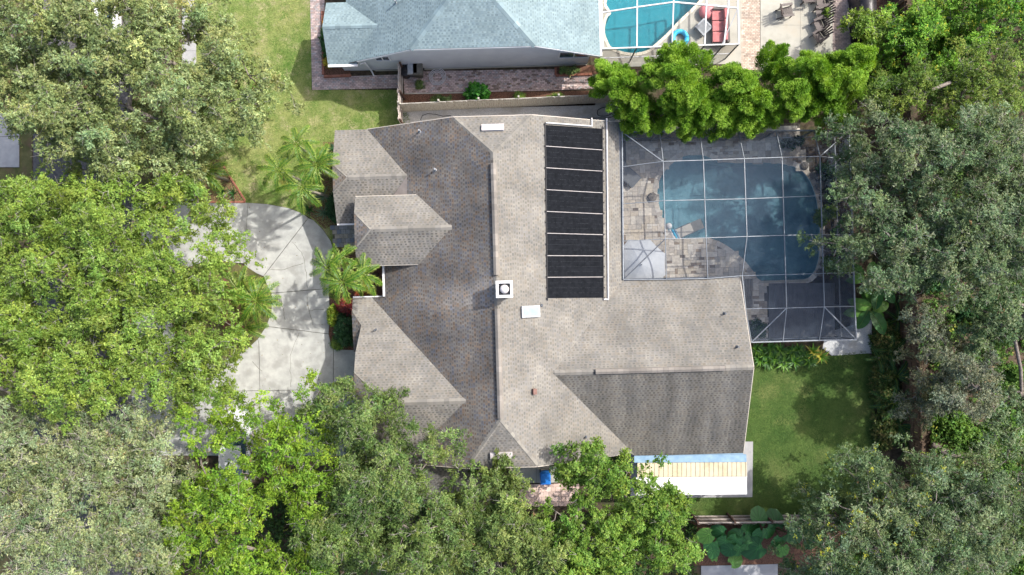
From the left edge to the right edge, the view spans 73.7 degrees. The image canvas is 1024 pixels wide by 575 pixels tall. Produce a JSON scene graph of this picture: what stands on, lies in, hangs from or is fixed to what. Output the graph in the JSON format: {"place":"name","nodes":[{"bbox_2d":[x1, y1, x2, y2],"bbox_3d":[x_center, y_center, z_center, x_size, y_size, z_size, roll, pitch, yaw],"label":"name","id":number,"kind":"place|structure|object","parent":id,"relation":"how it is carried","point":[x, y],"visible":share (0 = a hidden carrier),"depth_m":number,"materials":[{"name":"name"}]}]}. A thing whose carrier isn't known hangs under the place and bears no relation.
{"place":"outdoors","nodes":[
{"label":"outdoors","id":0,"kind":"place"},
{"bbox_2d":[0,113,19,166],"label":"driveway","id":1,"kind":"structure","parent":0,"point":[9,152],"depth_m":41.95,"materials":[{"name":"concrete"}]},
{"bbox_2d":[0,0,31,574],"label":"verge","id":2,"kind":"structure","parent":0,"point":[25,168],"depth_m":41.99,"materials":[{"name":"green plant"}]},
{"bbox_2d":[33,0,130,574],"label":"street","id":3,"kind":"structure","parent":0,"point":[57,171],"depth_m":41.99,"materials":[{"name":"grey asphalt"}]},
{"bbox_2d":[132,0,183,201],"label":"verge","id":4,"kind":"structure","parent":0,"point":[144,180],"depth_m":41.99,"materials":[{"name":"green plant"}]},
{"bbox_2d":[182,0,195,200],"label":"sidewalk","id":5,"kind":"structure","parent":0,"point":[189,54],"depth_m":41.95,"materials":[{"name":"concrete"}]},
{"bbox_2d":[132,202,355,455],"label":"driveway","id":6,"kind":"structure","parent":0,"point":[284,236],"depth_m":41.94,"materials":[{"name":"concrete"}]},
{"bbox_2d":[219,409,252,484],"bbox_3d":[-16.758,9.672,41.246,2.140,1.475,4.600,0,90,0],"label":"parked car","id":7,"kind":"object","parent":6,"relation":"on","point":[228,454],"visible":0.17,"depth_m":40.64,"materials":[{"name":"white paint"}]},
{"bbox_2d":[196,0,410,255],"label":"front lawn","id":8,"kind":"structure","parent":0,"point":[296,45],"depth_m":41.99,"materials":[{"name":"green plant"}]},
{"bbox_2d":[202,146,243,200],"bbox_3d":[-18.303,-6.595,41.978,2.192,0.001,4.103,-28,90,0],"label":"corner bed","id":9,"kind":"object","parent":8,"relation":"on","point":[236,195],"visible":0.14,"depth_m":41.98,"materials":[{"name":"brown soil"}]},
{"bbox_2d":[175,147,230,193],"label":"palm tree","id":10,"kind":"object","parent":9,"relation":"on","point":[210,174],"visible":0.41,"depth_m":38.46,"materials":[{"name":"green plant"}]},
{"bbox_2d":[256,152,315,192],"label":"palm tree","id":11,"kind":"object","parent":8,"relation":"on","point":[278,171],"visible":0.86,"depth_m":37.41,"materials":[{"name":"green plant"}]},
{"bbox_2d":[308,142,336,228],"bbox_3d":[-11.046,-6.293,41.982,3.346,0.001,5.354,-2,90,0],"label":"entry bed","id":12,"kind":"object","parent":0,"point":[323,207],"visible":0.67,"depth_m":41.98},
{"bbox_2d":[276,124,329,171],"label":"palm tree","id":13,"kind":"object","parent":12,"relation":"on","point":[300,150],"visible":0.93,"depth_m":37.00,"materials":[{"name":"green plant"}]},
{"bbox_2d":[276,166,330,214],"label":"palm tree","id":14,"kind":"object","parent":12,"relation":"on","point":[292,184],"visible":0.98,"depth_m":36.80,"materials":[{"name":"green plant"}]},
{"bbox_2d":[293,141,339,191],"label":"palm tree","id":15,"kind":"object","parent":12,"relation":"on","point":[317,156],"visible":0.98,"depth_m":36.79,"materials":[{"name":"green plant"}]},
{"bbox_2d":[330,225,354,246],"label":"entry path","id":16,"kind":"structure","parent":0,"point":[341,231],"depth_m":41.94,"materials":[{"name":"grey concrete"}]},
{"bbox_2d":[310,0,399,89],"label":"brick path","id":17,"kind":"structure","parent":0,"point":[320,81],"depth_m":41.95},
{"bbox_2d":[329,247,382,349],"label":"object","id":18,"kind":"object","parent":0,"point":[378,289],"visible":0.18,"depth_m":41.98,"materials":[{"name":"green plant"}]},
{"bbox_2d":[309,247,355,289],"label":"palm tree","id":19,"kind":"object","parent":18,"relation":"on","point":[322,264],"visible":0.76,"depth_m":37.39,"materials":[{"name":"green plant"}]},
{"bbox_2d":[332,312,352,348],"bbox_3d":[-10.157,2.456,41.364,1.626,1.522,2.531,-2,90,0],"label":"round shrub","id":20,"kind":"object","parent":18,"relation":"on","point":[343,333],"visible":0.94,"depth_m":41.15,"materials":[{"name":"green plant"}]},
{"bbox_2d":[319,261,367,303],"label":"palm tree","id":21,"kind":"object","parent":18,"relation":"on","point":[337,288],"visible":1,"depth_m":36.90,"materials":[{"name":"green plant"}]},
{"bbox_2d":[341,252,382,296],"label":"palm tree","id":22,"kind":"object","parent":18,"relation":"on","point":[365,279],"visible":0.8,"depth_m":37.32,"materials":[{"name":"green plant"}]},
{"bbox_2d":[403,91,594,107],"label":"side soil","id":23,"kind":"structure","parent":0,"point":[411,98],"depth_m":41.99,"materials":[{"name":"brown soil"}]},
{"bbox_2d":[462,80,490,104],"bbox_3d":[-2.152,-11.848,41.312,1.688,1.528,1.517,27,90,0],"label":"glossy shrub","id":24,"kind":"object","parent":23,"relation":"on","point":[475,90],"visible":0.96,"depth_m":41.20,"materials":[{"name":"green plant"}]},
{"bbox_2d":[403,69,595,92],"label":"side patio","id":25,"kind":"structure","parent":0,"point":[453,82],"depth_m":41.95,"materials":[{"name":"brick"}]},
{"bbox_2d":[32,0,1023,574],"bbox_3d":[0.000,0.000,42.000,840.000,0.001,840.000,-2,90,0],"label":"ground","id":26,"kind":"structure","parent":0,"point":[844,292],"depth_m":42.00,"materials":[{"name":"green plant"}]},
{"bbox_2d":[0,0,190,182],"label":"oak tree","id":27,"kind":"object","parent":26,"relation":"on","point":[90,68],"visible":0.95,"depth_m":33.98,"materials":[{"name":"green plant"}]},
{"bbox_2d":[0,159,190,319],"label":"shade tree","id":28,"kind":"object","parent":26,"relation":"on","point":[85,227],"visible":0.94,"depth_m":34.12,"materials":[{"name":"green plant"}]},
{"bbox_2d":[0,391,225,574],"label":"grey oak","id":29,"kind":"object","parent":26,"relation":"on","point":[50,489],"visible":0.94,"depth_m":34.21,"materials":[{"name":"green plant"}]},
{"bbox_2d":[0,263,228,434],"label":"shade tree","id":30,"kind":"object","parent":26,"relation":"on","point":[29,331],"visible":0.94,"depth_m":34.63,"materials":[{"name":"green plant"}]},
{"bbox_2d":[84,0,307,204],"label":"oak tree","id":31,"kind":"object","parent":26,"relation":"on","point":[189,83],"visible":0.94,"depth_m":34.92,"materials":[{"name":"green plant"}]},
{"bbox_2d":[128,171,266,418],"bbox_3d":[-16.756,0.283,37.453,8.429,9.344,12.493,-26,90,0],"label":"shade tree","id":32,"kind":"object","parent":26,"relation":"on","point":[193,309],"visible":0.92,"depth_m":34.99,"materials":[{"name":"green plant"}]},
{"bbox_2d":[171,261,271,358],"bbox_3d":[-17.956,1.371,41.970,6.430,0.001,6.273,-2,90,0],"label":"island bed","id":33,"kind":"object","parent":26,"relation":"on","point":[237,268],"visible":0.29,"depth_m":41.97,"materials":[{"name":"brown plant"}]},
{"bbox_2d":[216,278,261,332],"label":"island mulch","id":34,"kind":"object","parent":33,"relation":"on","point":[224,325],"visible":0.22,"depth_m":41.97,"materials":[{"name":"brown soil"}]},
{"bbox_2d":[222,265,264,318],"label":"palm tree","id":35,"kind":"object","parent":33,"relation":"on","point":[237,283],"visible":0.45,"depth_m":38.55,"materials":[{"name":"green plant"}]},
{"bbox_2d":[229,309,268,343],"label":"palm tree","id":36,"kind":"object","parent":33,"relation":"on","point":[253,327],"visible":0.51,"depth_m":39.39,"materials":[{"name":"green plant"}]},
{"bbox_2d":[229,275,282,325],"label":"palm tree","id":37,"kind":"object","parent":33,"relation":"on","point":[246,308],"visible":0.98,"depth_m":38.00,"materials":[{"name":"green plant"}]},
{"bbox_2d":[154,366,368,574],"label":"bright tree","id":38,"kind":"object","parent":26,"relation":"on","point":[231,510],"visible":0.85,"depth_m":34.97,"materials":[{"name":"green plant"}]},
{"bbox_2d":[286,372,501,574],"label":"dark oak","id":39,"kind":"object","parent":26,"relation":"on","point":[359,497],"visible":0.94,"depth_m":34.71,"materials":[{"name":"green plant"}]},
{"bbox_2d":[397,61,404,123],"bbox_3d":[-6.667,-11.573,41.085,0.212,1.830,3.446,0,90,0],"label":"gate fence","id":40,"kind":"object","parent":26,"relation":"on","point":[401,96],"visible":0.91,"depth_m":40.85,"materials":[{"name":"grey wood"}]},
{"bbox_2d":[132,465,699,574],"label":"shade cover","id":41,"kind":"object","parent":26,"relation":"on","point":[283,520],"visible":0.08,"depth_m":41.65,"materials":[{"name":"green plant"}]},
{"bbox_2d":[322,0,601,75],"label":"neighbour house","id":42,"kind":"structure","parent":26,"relation":"on","point":[378,35],"depth_m":38.28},
{"bbox_2d":[416,447,586,574],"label":"olive tree","id":43,"kind":"object","parent":26,"relation":"on","point":[521,544],"visible":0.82,"depth_m":35.47,"materials":[{"name":"green plant"}]},
{"bbox_2d":[403,99,621,122],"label":"side yard gravel","id":44,"kind":"structure","parent":26,"relation":"on","point":[583,111],"depth_m":41.99,"materials":[{"name":"grey gravel"}]},
{"bbox_2d":[397,94,615,111],"bbox_3d":[0.391,-11.182,41.060,14.285,1.880,0.215,-3,90,0],"label":"picket fence","id":45,"kind":"object","parent":44,"relation":"on","point":[500,103],"visible":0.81,"depth_m":41.00,"materials":[{"name":"brown wood"}]},
{"bbox_2d":[512,466,557,482],"bbox_3d":[1.417,11.474,41.973,2.863,0.047,1.102,-2,90,0],"label":"side pad","id":46,"kind":"object","parent":26,"relation":"on","point":[532,472],"visible":0.37,"depth_m":41.95,"materials":[{"name":"concrete"}]},
{"bbox_2d":[332,114,753,502],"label":"brown roofed house","id":47,"kind":"structure","parent":26,"relation":"on","point":[462,322],"depth_m":37.72,"materials":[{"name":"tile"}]},
{"bbox_2d":[544,118,608,299],"bbox_3d":[3.666,-4.425,38.193,3.871,1.713,10.388,-2,90,0],"label":"solar pool heater","id":48,"kind":"object","parent":47,"relation":"attached to","point":[562,246],"visible":1,"depth_m":38.14,"materials":[{"name":"rubber"}]},
{"bbox_2d":[520,483,578,506],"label":"tile path","id":49,"kind":"structure","parent":26,"relation":"on","point":[558,494],"depth_m":41.95,"materials":[{"name":"tile"}]},
{"bbox_2d":[532,435,706,574],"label":"maple tree","id":50,"kind":"object","parent":26,"relation":"on","point":[638,518],"visible":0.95,"depth_m":35.76,"materials":[{"name":"green plant"}]},
{"bbox_2d":[588,57,663,140],"bbox_3d":[6.644,-10.833,39.275,3.340,4.895,5.871,-43,90,0],"label":"feathery tree","id":51,"kind":"object","parent":26,"relation":"on","point":[636,105],"visible":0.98,"depth_m":38.23,"materials":[{"name":"green plant"}]},
{"bbox_2d":[603,0,702,55],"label":"neighbour pool","id":52,"kind":"structure","parent":26,"relation":"in","point":[654,26],"depth_m":43.30,"materials":[{"name":"blue liquid"}]},
{"bbox_2d":[602,0,743,66],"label":"cage deck","id":53,"kind":"structure","parent":26,"relation":"on","point":[690,22],"depth_m":41.95,"materials":[{"name":"concrete"}]},
{"bbox_2d":[599,0,739,62],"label":"white pool cage","id":54,"kind":"object","parent":53,"relation":"on","point":[704,44],"visible":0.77,"depth_m":39.34,"materials":[{"name":"paint"}]},
{"bbox_2d":[710,7,729,45],"bbox_3d":[12.652,-15.901,41.510,0.969,0.790,2.130,-2,90,0],"label":"red sofa","id":55,"kind":"object","parent":53,"relation":"on","point":[718,20],"visible":0.75,"depth_m":41.45,"materials":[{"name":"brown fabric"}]},
{"bbox_2d":[636,39,720,143],"bbox_3d":[9.229,-10.926,38.750,4.751,5.950,5.513,-2,90,0],"label":"feathery tree","id":56,"kind":"object","parent":26,"relation":"on","point":[686,100],"visible":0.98,"depth_m":37.32,"materials":[{"name":"green plant"}]},
{"bbox_2d":[623,123,808,340],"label":"pool deck","id":57,"kind":"structure","parent":26,"relation":"on","point":[641,221],"depth_m":41.94,"materials":[{"name":"stone"}]},
{"bbox_2d":[623,160,641,187],"bbox_3d":[7.025,-6.903,41.565,1.580,0.750,0.850,41,90,0],"label":"sun lounger","id":58,"kind":"object","parent":57,"relation":"on","point":[631,178],"visible":0.74,"depth_m":41.62,"materials":[{"name":"metal"}]},
{"bbox_2d":[624,239,665,278],"bbox_3d":[7.497,-1.324,40.720,3.012,2.440,3.012,-2,90,0],"label":"grey parasol","id":59,"kind":"object","parent":57,"relation":"on","point":[651,265],"visible":0.65,"depth_m":39.85,"materials":[{"name":"fabric"}]},
{"bbox_2d":[653,149,824,285],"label":"screened pool","id":60,"kind":"structure","parent":57,"relation":"in","point":[764,252],"depth_m":43.50,"materials":[{"name":"liquid"}]},
{"bbox_2d":[674,218,703,237],"bbox_3d":[10.815,-3.580,41.945,1.730,0.750,0.670,-24,90,0],"label":"sun lounger","id":61,"kind":"object","parent":60,"relation":"in","point":[688,229],"visible":0.95,"depth_m":41.99,"materials":[{"name":"plastic"}]},
{"bbox_2d":[621,130,856,342],"bbox_3d":[13.005,-2.975,40.273,13.387,3.355,12.401,-2,90,0],"label":"pool screen enclosure","id":62,"kind":"object","parent":57,"relation":"on","point":[784,235],"visible":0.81,"depth_m":39.00,"materials":[{"name":"metal"}]},
{"bbox_2d":[749,317,768,338],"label":"pool plant","id":63,"kind":"object","parent":57,"relation":"on","point":[757,327],"visible":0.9,"depth_m":41.48,"materials":[{"name":"green plant"}]},
{"bbox_2d":[695,39,790,143],"bbox_3d":[13.200,-10.776,38.975,6.785,5.501,4.679,-27,90,0],"label":"feathery tree","id":64,"kind":"object","parent":26,"relation":"on","point":[740,94],"visible":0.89,"depth_m":37.64,"materials":[{"name":"green plant"}]},
{"bbox_2d":[741,0,759,69],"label":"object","id":65,"kind":"object","parent":26,"relation":"on","point":[750,27],"visible":0.91,"depth_m":41.95,"materials":[{"name":"brick"}]},
{"bbox_2d":[691,517,860,565],"bbox_3d":[16.333,15.489,41.986,10.710,0.001,3.208,-2,90,0],"label":"elephant ear bed","id":66,"kind":"object","parent":26,"relation":"on","point":[766,558],"visible":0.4,"depth_m":41.99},
{"bbox_2d":[696,528,719,558],"bbox_3d":[11.781,15.402,41.256,1.072,1.125,2.118,-22,90,0],"label":"elephant ear","id":67,"kind":"object","parent":66,"relation":"on","point":[706,539],"visible":0.98,"depth_m":40.90},
{"bbox_2d":[710,524,731,547],"bbox_3d":[12.548,14.990,41.301,1.177,1.086,1.527,-2,90,0],"label":"elephant ear","id":68,"kind":"object","parent":66,"relation":"on","point":[718,531],"visible":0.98,"depth_m":41.01},
{"bbox_2d":[720,533,744,556],"bbox_3d":[13.312,15.485,41.244,1.609,1.114,1.592,-2,90,0],"label":"elephant ear","id":69,"kind":"object","parent":66,"relation":"on","point":[730,549],"visible":0.98,"depth_m":40.87},
{"bbox_2d":[727,519,759,542],"bbox_3d":[14.019,14.756,41.499,2.141,1.341,1.205,-33,90,0],"label":"elephant ear","id":70,"kind":"object","parent":66,"relation":"on","point":[748,529],"visible":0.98,"depth_m":41.01},
{"bbox_2d":[740,534,766,559],"bbox_3d":[14.315,15.577,41.494,1.786,1.513,1.538,-2,90,0],"label":"elephant ear","id":71,"kind":"object","parent":66,"relation":"on","point":[752,548],"visible":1,"depth_m":40.90},
{"bbox_2d":[750,506,774,538],"bbox_3d":[15.047,14.179,41.215,1.522,1.234,1.994,-2,90,0],"label":"elephant ear","id":72,"kind":"object","parent":66,"relation":"on","point":[758,513],"visible":0.97,"depth_m":40.92},
{"bbox_2d":[766,508,801,557],"bbox_3d":[16.033,14.696,41.279,2.593,1.426,2.276,44,90,0],"label":"elephant ear","id":73,"kind":"object","parent":66,"relation":"on","point":[774,514],"visible":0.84,"depth_m":40.92},
{"bbox_2d":[760,0,832,66],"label":"patio","id":74,"kind":"structure","parent":26,"relation":"on","point":[797,30],"depth_m":41.94,"materials":[{"name":"concrete"}]},
{"bbox_2d":[759,279,834,338],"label":"boarded deck","id":75,"kind":"structure","parent":26,"relation":"on","point":[803,322],"depth_m":41.90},
{"bbox_2d":[757,49,845,128],"bbox_3d":[15.925,-11.062,38.850,5.596,5.751,4.373,-2,90,0],"label":"feathery tree","id":76,"kind":"object","parent":26,"relation":"on","point":[814,71],"visible":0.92,"depth_m":37.26,"materials":[{"name":"green plant"}]},
{"bbox_2d":[833,0,852,52],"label":"grill surround","id":77,"kind":"object","parent":26,"relation":"on","point":[841,41],"visible":0.45,"depth_m":41.95,"materials":[{"name":"brick"}]},
{"bbox_2d":[823,320,871,355],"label":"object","id":78,"kind":"structure","parent":26,"relation":"on","point":[857,346],"depth_m":41.98,"materials":[{"name":"grey concrete"}]},
{"bbox_2d":[821,6,894,48],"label":"citrus tree","id":79,"kind":"object","parent":26,"relation":"on","point":[861,20],"visible":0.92,"depth_m":39.21,"materials":[{"name":"green plant"}]},
{"bbox_2d":[767,431,955,574],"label":"oak tree","id":80,"kind":"object","parent":26,"relation":"on","point":[900,511],"visible":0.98,"depth_m":35.08,"materials":[{"name":"green plant"}]},
{"bbox_2d":[845,262,880,298],"bbox_3d":[21.097,-0.410,41.200,2.391,1.600,2.255,-2,90,0],"label":"paddle plant","id":81,"kind":"object","parent":26,"relation":"on","point":[861,271],"visible":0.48,"depth_m":40.69,"materials":[{"name":"green plant"}]},
{"bbox_2d":[843,290,888,334],"bbox_3d":[21.199,1.495,41.103,2.647,1.795,2.682,-2,90,0],"label":"paddle plant","id":82,"kind":"object","parent":26,"relation":"on","point":[878,306],"visible":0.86,"depth_m":40.51,"materials":[{"name":"green plant"}]},
{"bbox_2d":[858,0,889,76],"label":"bed right of grill","id":83,"kind":"object","parent":26,"relation":"on","point":[881,3],"depth_m":41.98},
{"bbox_2d":[814,42,878,135],"bbox_3d":[18.676,-11.465,39.093,3.671,5.268,6.483,27,90,0],"label":"feathery tree","id":84,"kind":"object","parent":83,"relation":"on","point":[853,63],"visible":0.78,"depth_m":37.54,"materials":[{"name":"green plant"}]},
{"bbox_2d":[848,0,876,42],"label":"covered grill","id":85,"kind":"object","parent":83,"relation":"on","point":[871,5],"visible":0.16,"depth_m":40.94,"materials":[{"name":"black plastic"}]},
{"bbox_2d":[796,95,954,299],"bbox_3d":[19.254,-4.474,37.601,8.713,9.050,10.563,-40,90,0],"label":"grey oak","id":86,"kind":"object","parent":26,"relation":"on","point":[897,162],"visible":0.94,"depth_m":35.13,"materials":[{"name":"green plant"}]},
{"bbox_2d":[872,289,913,460],"bbox_3d":[23.419,4.942,41.985,2.597,0.001,11.488,-2,90,0],"label":"fence line bed","id":87,"kind":"object","parent":26,"relation":"on","point":[895,453],"depth_m":41.98,"materials":[{"name":"soil"}]},
{"bbox_2d":[867,360,898,409],"bbox_3d":[22.724,5.845,41.623,2.046,1.196,3.289,-2,90,0],"label":"ground vine","id":88,"kind":"object","parent":87,"relation":"on","point":[883,386],"visible":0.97,"depth_m":41.42,"materials":[{"name":"green plant"}]},
{"bbox_2d":[869,405,900,452],"bbox_3d":[22.774,8.588,41.578,2.010,1.097,3.177,-2,90,0],"label":"ground vine","id":89,"kind":"object","parent":87,"relation":"on","point":[887,425],"visible":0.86,"depth_m":41.44,"materials":[{"name":"green plant"}]},
{"bbox_2d":[867,318,902,363],"bbox_3d":[22.848,3.356,41.645,2.207,1.084,3.033,-2,90,0],"label":"ground vine","id":90,"kind":"object","parent":87,"relation":"on","point":[886,336],"visible":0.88,"depth_m":41.39,"materials":[{"name":"green plant"}]},
{"bbox_2d":[869,358,913,401],"bbox_3d":[23.379,5.329,41.545,2.620,0.940,2.368,-39,90,0],"label":"shrub","id":91,"kind":"object","parent":87,"relation":"on","point":[906,373],"visible":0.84,"depth_m":41.27,"materials":[{"name":"green plant"}]},
{"bbox_2d":[889,0,922,477],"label":"side fence","id":92,"kind":"object","parent":26,"relation":"on","point":[913,361],"visible":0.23,"depth_m":40.85,"materials":[{"name":"brown wood"}]},
{"bbox_2d":[823,0,1023,574],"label":"ground cover","id":93,"kind":"object","parent":26,"relation":"on","point":[934,435],"visible":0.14,"depth_m":41.66,"materials":[{"name":"green plant"}]},
{"bbox_2d":[852,34,1023,137],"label":"podocarpus tree","id":94,"kind":"object","parent":26,"relation":"on","point":[1000,81],"visible":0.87,"depth_m":36.49,"materials":[{"name":"green plant"}]},
{"bbox_2d":[864,0,1023,99],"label":"vine mound","id":95,"kind":"object","parent":26,"relation":"on","point":[924,26],"visible":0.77,"depth_m":39.06,"materials":[{"name":"green plant"}]},
{"bbox_2d":[887,302,1005,431],"bbox_3d":[24.698,4.457,38.424,7.127,7.453,7.481,-2,90,0],"label":"grey oak","id":96,"kind":"object","parent":26,"relation":"on","point":[952,368],"visible":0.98,"depth_m":36.64,"materials":[{"name":"green plant"}]},
{"bbox_2d":[871,99,1023,314],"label":"grey oak","id":97,"kind":"object","parent":26,"relation":"on","point":[998,208],"visible":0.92,"depth_m":33.95,"materials":[{"name":"green plant"}]},
{"bbox_2d":[878,418,1023,574],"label":"grey oak","id":98,"kind":"object","parent":26,"relation":"on","point":[994,517],"visible":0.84,"depth_m":35.18,"materials":[{"name":"green plant"}]},
{"bbox_2d":[922,245,1023,460],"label":"leaf litter","id":99,"kind":"object","parent":26,"relation":"on","point":[926,437],"visible":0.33,"depth_m":41.99,"materials":[{"name":"plant"}]},
{"bbox_2d":[932,411,978,446],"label":"undergrowth","id":100,"kind":"object","parent":99,"relation":"on","point":[957,429],"visible":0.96,"depth_m":41.30,"materials":[{"name":"green plant"}]},
{"bbox_2d":[961,424,1006,456],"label":"undergrowth","id":101,"kind":"object","parent":99,"relation":"on","point":[978,438],"visible":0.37,"depth_m":41.34,"materials":[{"name":"green plant"}]},
{"bbox_2d":[950,278,1023,443],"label":"oak tree","id":102,"kind":"object","parent":26,"relation":"on","point":[1004,321],"visible":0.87,"depth_m":36.43,"materials":[{"name":"green plant"}]},
{"bbox_2d":[701,564,777,574],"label":"patio","id":103,"kind":"structure","parent":0,"point":[762,569],"depth_m":41.95,"materials":[{"name":"concrete"}]},
{"bbox_2d":[614,346,874,515],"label":"back lawn","id":104,"kind":"structure","parent":0,"point":[785,410],"depth_m":41.99,"materials":[{"name":"green plant"}]},
{"bbox_2d":[630,441,752,497],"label":"patio slab","id":105,"kind":"structure","parent":104,"relation":"on","point":[748,450],"depth_m":41.93,"materials":[{"name":"concrete"}]},
{"bbox_2d":[631,454,746,494],"bbox_3d":[10.345,10.842,40.735,6.517,2.530,2.400,-2,90,0],"label":"patio cover","id":106,"kind":"object","parent":105,"relation":"on","point":[692,474],"visible":0.94,"depth_m":39.47,"materials":[{"name":"white metal"}]},
{"bbox_2d":[691,512,878,524],"bbox_3d":[16.532,13.918,41.210,11.122,1.580,0.209,-1,90,0],"label":"fence","id":107,"kind":"object","parent":104,"relation":"on","point":[727,518],"visible":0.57,"depth_m":41.08,"materials":[{"name":"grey wood"}]},
{"bbox_2d":[821,156,854,281],"bbox_3d":[19.930,-4.206,41.930,2.121,0.001,7.734,-2,90,0],"label":"pool side bed","id":108,"kind":"object","parent":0,"point":[828,226],"visible":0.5,"depth_m":41.93,"materials":[{"name":"soil"}]},
{"bbox_2d":[815,160,839,185],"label":"pool plant","id":109,"kind":"object","parent":108,"relation":"on","point":[828,175],"visible":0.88,"depth_m":41.33,"materials":[{"name":"green plant"}]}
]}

